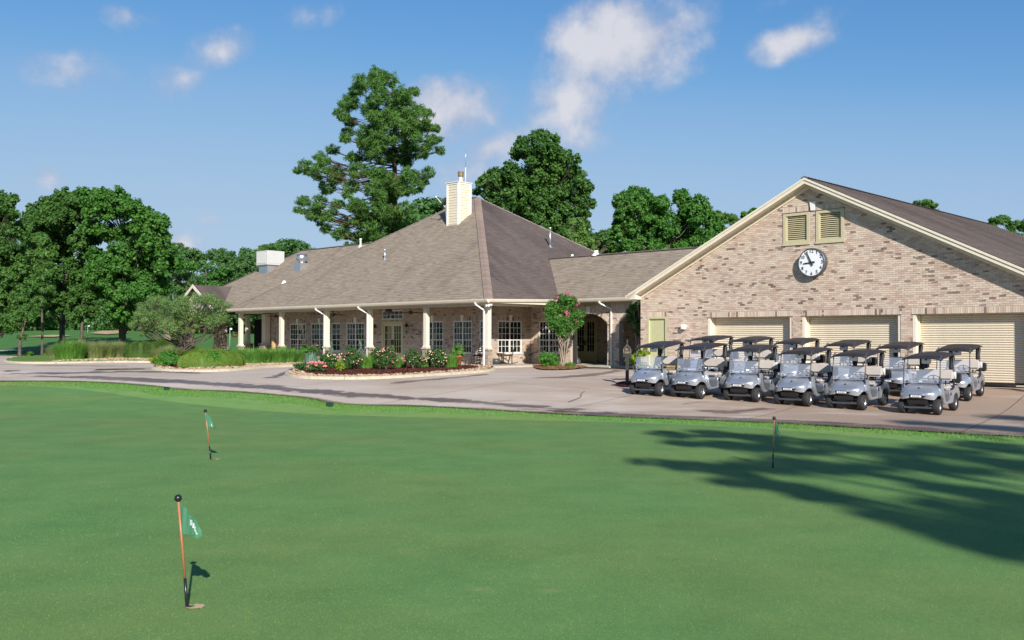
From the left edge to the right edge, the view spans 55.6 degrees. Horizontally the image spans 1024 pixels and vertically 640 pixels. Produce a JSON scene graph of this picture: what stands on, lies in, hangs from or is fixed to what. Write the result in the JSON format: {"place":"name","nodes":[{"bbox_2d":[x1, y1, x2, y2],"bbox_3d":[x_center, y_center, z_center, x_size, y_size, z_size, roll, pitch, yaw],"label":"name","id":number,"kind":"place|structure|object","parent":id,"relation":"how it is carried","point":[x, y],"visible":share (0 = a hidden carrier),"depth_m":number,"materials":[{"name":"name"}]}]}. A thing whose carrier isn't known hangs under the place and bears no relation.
{"place":"outdoors","nodes":[
{"label":"outdoors","id":0,"kind":"place"},
{"bbox_2d":[48,337,89,358],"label":"fountain grass","id":1,"kind":"object","parent":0,"point":[68,350],"depth_m":57.93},
{"bbox_2d":[85,341,108,357],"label":"fountain grass","id":2,"kind":"object","parent":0,"point":[94,351],"depth_m":59.47,"materials":[{"name":"plant"}]},
{"bbox_2d":[92,340,121,357],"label":"fountain grass","id":3,"kind":"object","parent":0,"point":[111,352],"depth_m":60.47,"materials":[{"name":"plant"}]},
{"bbox_2d":[106,341,124,357],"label":"fountain grass","id":4,"kind":"object","parent":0,"point":[119,352],"depth_m":61.12,"materials":[{"name":"plant"}]},
{"bbox_2d":[151,343,186,356],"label":"feather grass","id":5,"kind":"object","parent":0,"point":[156,353],"depth_m":51.88,"materials":[{"name":"plant"}]},
{"bbox_2d":[0,330,586,367],"bbox_3d":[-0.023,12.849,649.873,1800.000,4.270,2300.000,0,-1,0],"label":"ground","id":6,"kind":"structure","parent":0,"point":[32,343],"depth_m":119.68,"materials":[{"name":"plant"}]},
{"bbox_2d":[6,293,40,356],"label":"young oak","id":7,"kind":"object","parent":6,"relation":"on","point":[25,309],"visible":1,"depth_m":71.34,"materials":[{"name":"green plant"}]},
{"bbox_2d":[0,189,50,337],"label":"oak tree","id":8,"kind":"object","parent":6,"relation":"on","point":[17,273],"visible":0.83,"depth_m":78.63,"materials":[{"name":"green plant"}]},
{"bbox_2d":[24,231,56,354],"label":"young pine","id":9,"kind":"object","parent":6,"relation":"on","point":[43,267],"visible":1,"depth_m":73.59,"materials":[{"name":"plant"}]},
{"bbox_2d":[18,185,104,345],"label":"oak tree","id":10,"kind":"object","parent":6,"relation":"on","point":[56,217],"visible":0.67,"depth_m":93.30,"materials":[{"name":"green plant"}]},
{"bbox_2d":[63,284,100,340],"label":"young oak","id":11,"kind":"object","parent":6,"relation":"on","point":[80,304],"visible":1,"depth_m":87.53,"materials":[{"name":"green plant"}]},
{"bbox_2d":[78,283,108,328],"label":"background tree","id":12,"kind":"object","parent":6,"relation":"on","point":[99,301],"visible":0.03,"depth_m":159.83,"materials":[{"name":"plant"}]},
{"bbox_2d":[73,184,183,343],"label":"sweetgum tree","id":13,"kind":"object","parent":6,"relation":"on","point":[123,278],"visible":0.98,"depth_m":87.14,"materials":[{"name":"green plant"}]},
{"bbox_2d":[26,273,251,331],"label":"distant wood","id":14,"kind":"object","parent":6,"relation":"on","point":[158,298],"visible":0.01,"depth_m":187.84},
{"bbox_2d":[21,300,261,333],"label":"woodland undergrowth","id":15,"kind":"object","parent":6,"relation":"on","point":[102,319],"visible":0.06,"depth_m":153.06,"materials":[{"name":"plant"}]},
{"bbox_2d":[165,242,189,300],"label":"background pine","id":16,"kind":"object","parent":6,"relation":"on","point":[175,247],"visible":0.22,"depth_m":154.70,"materials":[{"name":"green plant"}]},
{"bbox_2d":[161,246,210,309],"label":"background tree","id":17,"kind":"object","parent":6,"relation":"on","point":[194,254],"visible":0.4,"depth_m":149.15,"materials":[{"name":"plant"}]},
{"bbox_2d":[175,260,236,333],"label":"background tree","id":18,"kind":"object","parent":6,"relation":"on","point":[206,267],"visible":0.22,"depth_m":139.65,"materials":[{"name":"green plant"}]},
{"bbox_2d":[204,247,239,281],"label":"background pine","id":19,"kind":"object","parent":6,"relation":"on","point":[210,254],"visible":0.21,"depth_m":158.80,"materials":[{"name":"green plant"}]},
{"bbox_2d":[212,250,245,332],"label":"background tree","id":20,"kind":"object","parent":6,"relation":"on","point":[220,260],"visible":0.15,"depth_m":149.90,"materials":[{"name":"plant"}]},
{"bbox_2d":[216,246,253,327],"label":"background tree","id":21,"kind":"object","parent":6,"relation":"on","point":[246,252],"visible":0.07,"depth_m":164.53,"materials":[{"name":"plant"}]},
{"bbox_2d":[224,257,261,324],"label":"background tree","id":22,"kind":"object","parent":6,"relation":"on","point":[248,266],"visible":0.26,"depth_m":138.75,"materials":[{"name":"plant"}]},
{"bbox_2d":[253,242,279,253],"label":"background pine","id":23,"kind":"object","parent":6,"relation":"on","point":[271,246],"visible":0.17,"depth_m":178.99,"materials":[{"name":"green plant"}]},
{"bbox_2d":[275,237,311,249],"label":"background tree","id":24,"kind":"object","parent":6,"relation":"on","point":[280,242],"visible":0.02,"depth_m":184.10,"materials":[{"name":"plant"}]},
{"bbox_2d":[280,239,310,257],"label":"background tree","id":25,"kind":"object","parent":6,"relation":"on","point":[292,244],"visible":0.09,"depth_m":168.39,"materials":[{"name":"plant"}]},
{"bbox_2d":[291,64,445,243],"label":"pine tree","id":26,"kind":"object","parent":6,"relation":"on","point":[386,212],"visible":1,"depth_m":77.69,"materials":[{"name":"green plant"}]},
{"bbox_2d":[389,210,432,233],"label":"background tree","id":27,"kind":"object","parent":6,"relation":"on","point":[412,217],"visible":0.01,"depth_m":109.81,"materials":[{"name":"plant"}]},
{"bbox_2d":[403,195,444,226],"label":"background tree","id":28,"kind":"object","parent":6,"relation":"on","point":[433,206],"visible":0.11,"depth_m":113.69,"materials":[{"name":"plant"}]},
{"bbox_2d":[164,155,699,368],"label":"clubhouse","id":29,"kind":"structure","parent":6,"relation":"on","point":[466,270],"depth_m":53.29,"materials":[{"name":"brick"}]},
{"bbox_2d":[290,324,305,348],"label":"window","id":30,"kind":"structure","parent":29,"relation":"in","point":[297,332],"depth_m":61.00,"materials":[{"name":"grey glass"}]},
{"bbox_2d":[311,323,322,350],"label":"window","id":31,"kind":"structure","parent":29,"relation":"in","point":[316,329],"depth_m":59.54,"materials":[{"name":"grey glass"}]},
{"bbox_2d":[332,323,339,350],"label":"window","id":32,"kind":"structure","parent":29,"relation":"in","point":[335,326],"depth_m":58.19,"materials":[{"name":"grey glass"}]},
{"bbox_2d":[346,323,363,350],"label":"window","id":33,"kind":"structure","parent":29,"relation":"in","point":[355,331],"depth_m":56.83,"materials":[{"name":"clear glass"}]},
{"bbox_2d":[384,324,392,350],"bbox_3d":[-6.988,1.288,54.743,0.815,2.106,0.100,-1,-2,44],"label":"door","id":34,"kind":"structure","parent":29,"relation":"in","point":[388,328],"depth_m":54.78,"materials":[{"name":"beige glass"}]},
{"bbox_2d":[382,310,402,319],"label":"transom window","id":35,"kind":"structure","parent":29,"relation":"in","point":[394,315],"depth_m":54.47,"materials":[{"name":"grey glass"}]},
{"bbox_2d":[392,324,400,357],"bbox_3d":[-6.396,1.277,54.171,0.815,2.106,0.100,-1,-2,44],"label":"door","id":36,"kind":"structure","parent":29,"relation":"in","point":[396,342],"depth_m":54.22,"materials":[{"name":"beige glass"}]},
{"bbox_2d":[422,321,442,351],"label":"window","id":37,"kind":"structure","parent":29,"relation":"in","point":[435,329],"depth_m":51.97,"materials":[{"name":"grey glass"}]},
{"bbox_2d":[450,343,464,363],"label":"potted plant","id":38,"kind":"object","parent":29,"relation":"on","point":[457,351],"visible":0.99,"depth_m":48.01,"materials":[{"name":"green plant"}]},
{"bbox_2d":[453,321,471,352],"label":"window","id":39,"kind":"structure","parent":29,"relation":"in","point":[462,330],"depth_m":50.46,"materials":[{"name":"grey glass"}]},
{"bbox_2d":[498,321,521,352],"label":"window","id":40,"kind":"structure","parent":29,"relation":"in","point":[508,330],"depth_m":50.17,"materials":[{"name":"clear glass"}]},
{"bbox_2d":[539,321,558,352],"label":"window","id":41,"kind":"structure","parent":29,"relation":"in","point":[549,346],"depth_m":50.59,"materials":[{"name":"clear glass"}]},
{"bbox_2d":[577,320,584,362],"bbox_3d":[3.760,1.175,53.409,0.718,2.316,0.100,-1,-2,44],"label":"door","id":42,"kind":"structure","parent":29,"relation":"in","point":[581,332],"depth_m":53.36,"materials":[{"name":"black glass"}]},
{"bbox_2d":[585,320,594,362],"bbox_3d":[4.281,1.166,52.912,0.718,2.316,0.100,-1,-2,44],"label":"door","id":43,"kind":"structure","parent":29,"relation":"in","point":[589,324],"depth_m":52.95,"materials":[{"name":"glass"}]},
{"bbox_2d":[472,128,618,253],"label":"live oak","id":44,"kind":"object","parent":6,"relation":"on","point":[552,184],"visible":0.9,"depth_m":80.98,"materials":[{"name":"green plant"}]},
{"bbox_2d":[562,216,596,250],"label":"young cypress","id":45,"kind":"object","parent":6,"relation":"on","point":[579,233],"visible":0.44,"depth_m":75.24,"materials":[{"name":"green plant"}]},
{"bbox_2d":[597,187,724,253],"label":"sweetgum tree","id":46,"kind":"object","parent":6,"relation":"on","point":[656,224],"visible":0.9,"depth_m":85.64,"materials":[{"name":"green plant"}]},
{"bbox_2d":[708,205,739,232],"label":"loblolly pine","id":47,"kind":"object","parent":6,"relation":"on","point":[731,219],"visible":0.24,"depth_m":103.91,"materials":[{"name":"green plant"}]},
{"bbox_2d":[625,176,1023,388],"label":"cart barn","id":48,"kind":"structure","parent":6,"relation":"on","point":[931,279],"depth_m":37.24,"materials":[{"name":"brick"}]},
{"bbox_2d":[650,319,664,368],"bbox_3d":[6.425,1.158,42.858,0.864,2.421,0.164,-1,-2,44],"label":"side door","id":49,"kind":"structure","parent":48,"relation":"in","point":[657,326],"depth_m":42.96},
{"bbox_2d":[708,316,791,362],"bbox_3d":[9.797,1.104,39.803,3.960,2.520,0.380,-1,-2,44],"label":"roller door","id":50,"kind":"structure","parent":48,"relation":"in","point":[779,328],"depth_m":39.88,"materials":[{"name":"beige metal"}]},
{"bbox_2d":[798,248,827,276],"bbox_3d":[11.659,-2.228,37.665,1.120,1.120,0.250,-1,-2,44],"label":"wall clock","id":51,"kind":"object","parent":48,"relation":"attached to","point":[812,262],"depth_m":37.56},
{"bbox_2d":[803,314,901,368],"bbox_3d":[12.892,1.051,36.814,3.960,2.520,0.380,-1,-2,44],"label":"roller door","id":52,"kind":"structure","parent":48,"relation":"in","point":[882,330],"depth_m":36.87,"materials":[{"name":"beige metal"}]},
{"bbox_2d":[911,312,1023,384],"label":"roller door","id":53,"kind":"structure","parent":48,"relation":"in","point":[1000,336],"depth_m":33.63,"materials":[{"name":"beige metal"}]},
{"bbox_2d":[912,198,938,209],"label":"distant pine","id":54,"kind":"object","parent":6,"relation":"on","point":[927,202],"visible":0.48,"depth_m":109.29,"materials":[{"name":"green plant"}]},
{"bbox_2d":[987,214,1023,235],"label":"distant pine","id":55,"kind":"object","parent":6,"relation":"on","point":[1013,227],"visible":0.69,"depth_m":108.65,"materials":[{"name":"green plant"}]},
{"bbox_2d":[308,343,320,356],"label":"potted plant","id":56,"kind":"object","parent":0,"point":[316,350],"visible":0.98,"depth_m":57.22,"materials":[{"name":"green plant"}]},
{"bbox_2d":[0,385,1023,639],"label":"putting green","id":57,"kind":"object","parent":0,"point":[44,419],"visible":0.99,"depth_m":10.81,"materials":[{"name":"plant"}]},
{"bbox_2d":[174,494,201,607],"bbox_3d":[-2.536,1.832,7.596,0.227,0.930,0.081,0,-1,0],"label":"putting flag","id":58,"kind":"object","parent":57,"relation":"on","point":[188,524],"visible":1,"depth_m":7.60,"materials":[{"name":"green fabric"}]},
{"bbox_2d":[204,409,215,459],"bbox_3d":[-5.263,2.014,16.873,0.209,0.924,0.079,0,-1,0],"label":"putting flag","id":59,"kind":"object","parent":57,"relation":"on","point":[209,423],"visible":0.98,"depth_m":16.88,"materials":[{"name":"green fabric"}]},
{"bbox_2d":[0,418,1023,639],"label":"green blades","id":60,"kind":"object","parent":57,"relation":"on","point":[510,557],"visible":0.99,"depth_m":9.11,"materials":[{"name":"plant"}]},
{"bbox_2d":[771,416,780,467],"bbox_3d":[4.324,2.027,15.921,0.169,0.893,0.074,0,-1,-11],"label":"putting flag","id":61,"kind":"object","parent":57,"relation":"on","point":[776,430],"visible":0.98,"depth_m":15.92,"materials":[{"name":"green fabric"}]},
{"bbox_2d":[0,356,1023,436],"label":"driveway","id":62,"kind":"structure","parent":0,"point":[602,391],"depth_m":31.32,"materials":[{"name":"concrete"}]},
{"bbox_2d":[4,355,150,363],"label":"lawn island","id":63,"kind":"structure","parent":62,"relation":"on","point":[39,359],"depth_m":54.82,"materials":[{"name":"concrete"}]},
{"bbox_2d":[123,340,173,357],"bbox_3d":[-23.056,1.820,61.442,2.073,1.170,3.168,-1,-2,42],"label":"box hedge","id":64,"kind":"object","parent":63,"relation":"on","point":[139,349],"visible":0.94,"depth_m":60.33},
{"bbox_2d":[126,291,234,351],"bbox_3d":[-21.814,0.379,64.286,7.254,4.717,5.067,0,-1,0],"label":"vitex tree","id":65,"kind":"object","parent":63,"relation":"on","point":[174,325],"visible":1,"depth_m":63.38,"materials":[{"name":"green plant"}]},
{"bbox_2d":[13,371,203,373],"bbox_3d":[-16.639,2.209,40.880,9.238,0.072,3.330,0,-1,-8],"label":"wet streak","id":66,"kind":"object","parent":62,"relation":"on","point":[102,372],"visible":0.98,"depth_m":40.85,"materials":[{"name":"grey"}]},
{"bbox_2d":[151,361,303,371],"bbox_3d":[-14.900,2.366,53.477,7.101,0.332,24.218,0,-1,-10],"label":"hedge bed","id":67,"kind":"object","parent":62,"relation":"on","point":[175,368],"visible":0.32,"depth_m":43.06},
{"bbox_2d":[156,349,179,365],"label":"round shrub","id":68,"kind":"object","parent":67,"relation":"on","point":[168,357],"visible":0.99,"depth_m":44.31,"materials":[{"name":"green plant"}]},
{"bbox_2d":[180,348,225,355],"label":"clipped hedge","id":69,"kind":"object","parent":67,"relation":"on","point":[192,350],"visible":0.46,"depth_m":49.20,"materials":[{"name":"green plant"}]},
{"bbox_2d":[177,351,245,367],"bbox_3d":[-13.507,1.765,43.881,3.117,0.761,1.624,1,-1,-37],"label":"clipped hedge","id":70,"kind":"object","parent":67,"relation":"on","point":[196,359],"visible":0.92,"depth_m":43.18,"materials":[{"name":"green plant"}]},
{"bbox_2d":[236,347,268,363],"bbox_3d":[-12.971,1.726,48.454,1.933,0.919,2.025,0,-1,0],"label":"liriope clump","id":71,"kind":"object","parent":67,"relation":"on","point":[251,356],"visible":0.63,"depth_m":48.00,"materials":[{"name":"green plant"}]},
{"bbox_2d":[254,347,275,362],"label":"liriope clump","id":72,"kind":"object","parent":67,"relation":"on","point":[269,360],"visible":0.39,"depth_m":48.67,"materials":[{"name":"green plant"}]},
{"bbox_2d":[263,346,289,362],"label":"liriope clump","id":73,"kind":"object","parent":67,"relation":"on","point":[278,358],"visible":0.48,"depth_m":49.04,"materials":[{"name":"green plant"}]},
{"bbox_2d":[275,346,297,362],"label":"liriope clump","id":74,"kind":"object","parent":67,"relation":"on","point":[290,358],"visible":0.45,"depth_m":49.64,"materials":[{"name":"green plant"}]},
{"bbox_2d":[289,347,306,361],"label":"liriope clump","id":75,"kind":"object","parent":67,"relation":"on","point":[300,355],"visible":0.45,"depth_m":50.29,"materials":[{"name":"green plant"}]},
{"bbox_2d":[34,376,611,412],"bbox_3d":[-7.830,2.407,33.133,26.851,0.607,3.477,0,-1,23],"label":"wet streak","id":76,"kind":"object","parent":62,"relation":"on","point":[279,387],"visible":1,"depth_m":32.51,"materials":[{"name":"concrete"}]},
{"bbox_2d":[284,363,495,379],"bbox_3d":[-5.313,2.252,44.764,9.190,0.411,17.170,0,-1,0],"label":"rose bed","id":77,"kind":"object","parent":62,"relation":"on","point":[377,372],"visible":0.57,"depth_m":39.38,"materials":[{"name":"stone"}]},
{"bbox_2d":[303,352,319,367],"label":"iris clump","id":78,"kind":"object","parent":77,"relation":"on","point":[313,357],"visible":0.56,"depth_m":42.99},
{"bbox_2d":[306,361,326,371],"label":"pink flower clump","id":79,"kind":"object","parent":77,"relation":"on","point":[315,366],"visible":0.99,"depth_m":39.34,"materials":[{"name":"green plant"}]},
{"bbox_2d":[319,350,338,367],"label":"rose bush","id":80,"kind":"object","parent":77,"relation":"on","point":[330,360],"visible":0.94,"depth_m":42.21,"materials":[{"name":"green plant"}]},
{"bbox_2d":[338,344,362,368],"bbox_3d":[-6.936,1.618,41.509,1.117,1.147,1.150,0,-1,0],"label":"rose bush","id":81,"kind":"object","parent":77,"relation":"on","point":[351,357],"visible":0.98,"depth_m":41.39,"materials":[{"name":"green plant"}]},
{"bbox_2d":[359,354,377,367],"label":"daylily clump","id":82,"kind":"object","parent":77,"relation":"on","point":[368,362],"visible":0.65,"depth_m":42.55,"materials":[{"name":"green plant"}]},
{"bbox_2d":[373,345,397,368],"bbox_3d":[-5.376,1.583,41.444,1.084,1.114,0.852,0,-1,21],"label":"rose bush","id":83,"kind":"object","parent":77,"relation":"on","point":[386,357],"visible":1,"depth_m":41.30,"materials":[{"name":"green plant"}]},
{"bbox_2d":[402,348,424,368],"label":"rose bush","id":84,"kind":"object","parent":77,"relation":"on","point":[413,358],"visible":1,"depth_m":42.18,"materials":[{"name":"green plant"}]},
{"bbox_2d":[425,345,447,367],"bbox_3d":[-3.348,1.660,43.113,1.013,1.076,0.950,1,-1,-32],"label":"rose bush","id":85,"kind":"object","parent":77,"relation":"on","point":[438,357],"visible":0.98,"depth_m":43.00,"materials":[{"name":"green plant"}]},
{"bbox_2d":[444,353,459,367],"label":"daylily clump","id":86,"kind":"object","parent":77,"relation":"on","point":[452,361],"visible":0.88,"depth_m":43.16,"materials":[{"name":"green plant"}]},
{"bbox_2d":[0,380,953,432],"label":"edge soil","id":87,"kind":"structure","parent":62,"relation":"on","point":[373,404],"depth_m":29.42,"materials":[{"name":"soil"}]},
{"bbox_2d":[532,364,586,369],"bbox_3d":[2.290,2.239,47.005,2.696,0.112,7.493,0,-1,0],"label":"garden bed","id":88,"kind":"object","parent":62,"relation":"on","point":[550,367],"visible":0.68,"depth_m":45.02,"materials":[{"name":"soil"}]},
{"bbox_2d":[537,350,560,366],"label":"round shrub","id":89,"kind":"object","parent":88,"relation":"on","point":[548,359],"visible":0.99,"depth_m":45.60,"materials":[{"name":"green plant"}]},
{"bbox_2d":[543,290,586,364],"bbox_3d":[2.585,0.423,47.268,2.206,3.712,2.074,0,-1,0],"label":"crape myrtle","id":90,"kind":"object","parent":88,"relation":"on","point":[569,321],"visible":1,"depth_m":46.89,"materials":[{"name":"green plant"}]},
{"bbox_2d":[616,380,630,385],"bbox_3d":[4.286,2.247,34.491,1.344,0.147,1.882,0,-1,0],"label":"lamp post base","id":91,"kind":"object","parent":62,"relation":"on","point":[621,383],"visible":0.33,"depth_m":34.16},
{"bbox_2d":[623,339,631,384],"bbox_3d":[4.046,1.499,34.097,0.300,1.660,0.120,0,-1,6],"label":"lamp post","id":92,"kind":"object","parent":91,"relation":"on","point":[627,351],"visible":1,"depth_m":34.05,"materials":[{"name":"black metal"}]},
{"bbox_2d":[624,348,650,372],"bbox_3d":[4.589,1.628,35.286,0.968,1.326,1.001,0,-1,17],"label":"leafy sapling","id":93,"kind":"object","parent":91,"relation":"on","point":[641,353],"visible":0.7,"depth_m":35.10,"materials":[{"name":"green plant"}]},
{"bbox_2d":[625,300,640,360],"bbox_3d":[5.801,0.491,45.528,1.042,3.516,1.740,0,-1,0],"label":"crape myrtle","id":94,"kind":"object","parent":62,"relation":"on","point":[633,311],"visible":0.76,"depth_m":45.26,"materials":[{"name":"green plant"}]},
{"bbox_2d":[629,341,689,395],"bbox_3d":[4.858,1.571,32.079,1.161,1.683,2.292,-1,2,38],"label":"golf cart","id":95,"kind":"object","parent":62,"relation":"on","point":[658,379],"visible":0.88,"depth_m":31.64,"materials":[{"name":"silver metal"}]},
{"bbox_2d":[670,342,733,397],"bbox_3d":[6.119,1.608,31.430,1.161,1.683,2.292,-1,2,43],"label":"golf cart","id":96,"kind":"object","parent":62,"relation":"on","point":[700,382],"visible":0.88,"depth_m":31.10,"materials":[{"name":"metal"}]},
{"bbox_2d":[685,335,738,371],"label":"golf cart","id":97,"kind":"object","parent":62,"relation":"on","point":[713,353],"visible":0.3,"depth_m":35.47,"materials":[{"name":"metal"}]},
{"bbox_2d":[703,408,768,412],"bbox_3d":[6.549,2.581,27.749,2.974,0.085,1.593,0,-1,-17],"label":"wet streak","id":98,"kind":"object","parent":62,"relation":"on","point":[723,411],"visible":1,"depth_m":27.77,"materials":[{"name":"grey"}]},
{"bbox_2d":[549,410,938,428],"bbox_3d":[5.693,2.539,25.255,13.179,0.070,1.546,-1,-1,32],"label":"wet streak","id":99,"kind":"object","parent":62,"relation":"on","point":[767,419],"visible":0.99,"depth_m":25.10,"materials":[{"name":"grey"}]},
{"bbox_2d":[723,344,783,401],"bbox_3d":[7.619,1.648,30.729,1.161,1.683,2.292,-1,2,37],"label":"golf cart","id":100,"kind":"object","parent":62,"relation":"on","point":[755,384],"visible":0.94,"depth_m":30.33,"materials":[{"name":"metal"}]},
{"bbox_2d":[728,336,778,373],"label":"golf cart","id":101,"kind":"object","parent":62,"relation":"on","point":[765,354],"visible":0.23,"depth_m":34.58,"materials":[{"name":"metal"}]},
{"bbox_2d":[541,410,1017,434],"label":"edge soil","id":102,"kind":"structure","parent":62,"relation":"on","point":[826,423],"depth_m":24.14,"materials":[{"name":"soil"}]},
{"bbox_2d":[771,338,824,376],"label":"golf cart","id":103,"kind":"object","parent":62,"relation":"on","point":[790,368],"visible":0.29,"depth_m":33.63,"materials":[{"name":"metal"}]},
{"bbox_2d":[774,347,837,405],"bbox_3d":[8.972,1.699,29.722,1.161,1.683,2.292,-1,1,42],"label":"golf cart","id":104,"kind":"object","parent":62,"relation":"on","point":[805,389],"visible":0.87,"depth_m":29.36,"materials":[{"name":"metal"}]},
{"bbox_2d":[823,339,876,380],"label":"golf cart","id":105,"kind":"object","parent":62,"relation":"on","point":[844,345],"visible":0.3,"depth_m":32.82,"materials":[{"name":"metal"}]},
{"bbox_2d":[826,349,891,409],"bbox_3d":[10.278,1.736,28.835,1.161,1.683,2.292,-1,1,42],"label":"golf cart","id":106,"kind":"object","parent":62,"relation":"on","point":[859,392],"visible":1,"depth_m":28.52,"materials":[{"name":"metal"}]},
{"bbox_2d":[874,341,928,390],"bbox_3d":[12.797,1.588,32.012,1.161,1.683,2.292,-1,2,41],"label":"golf cart","id":107,"kind":"object","parent":62,"relation":"on","point":[895,381],"visible":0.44,"depth_m":31.70,"materials":[{"name":"metal"}]},
{"bbox_2d":[898,352,961,414],"bbox_3d":[11.875,1.770,27.623,1.161,1.683,2.292,-1,0,39],"label":"golf cart","id":108,"kind":"object","parent":62,"relation":"on","point":[936,395],"visible":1,"depth_m":27.24,"materials":[{"name":"metal"}]},
{"bbox_2d":[935,344,986,400],"bbox_3d":[14.301,1.642,31.054,1.161,1.683,2.292,-1,2,38],"label":"golf cart","id":109,"kind":"object","parent":62,"relation":"on","point":[970,383],"visible":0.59,"depth_m":30.94,"materials":[{"name":"metal"}]},
{"bbox_2d":[0,381,1023,450],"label":"fringe","id":110,"kind":"object","parent":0,"point":[250,404],"visible":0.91,"depth_m":27.15,"materials":[{"name":"plant"}]},
{"bbox_2d":[0,380,1023,441],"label":"fringe grass","id":111,"kind":"structure","parent":110,"relation":"on","point":[406,406],"depth_m":27.96,"materials":[{"name":"plant"}]},
{"bbox_2d":[0,0,1023,329],"label":"sky","id":112,"kind":"structure","parent":0,"point":[204,112],"materials":[{"name":"blue"}]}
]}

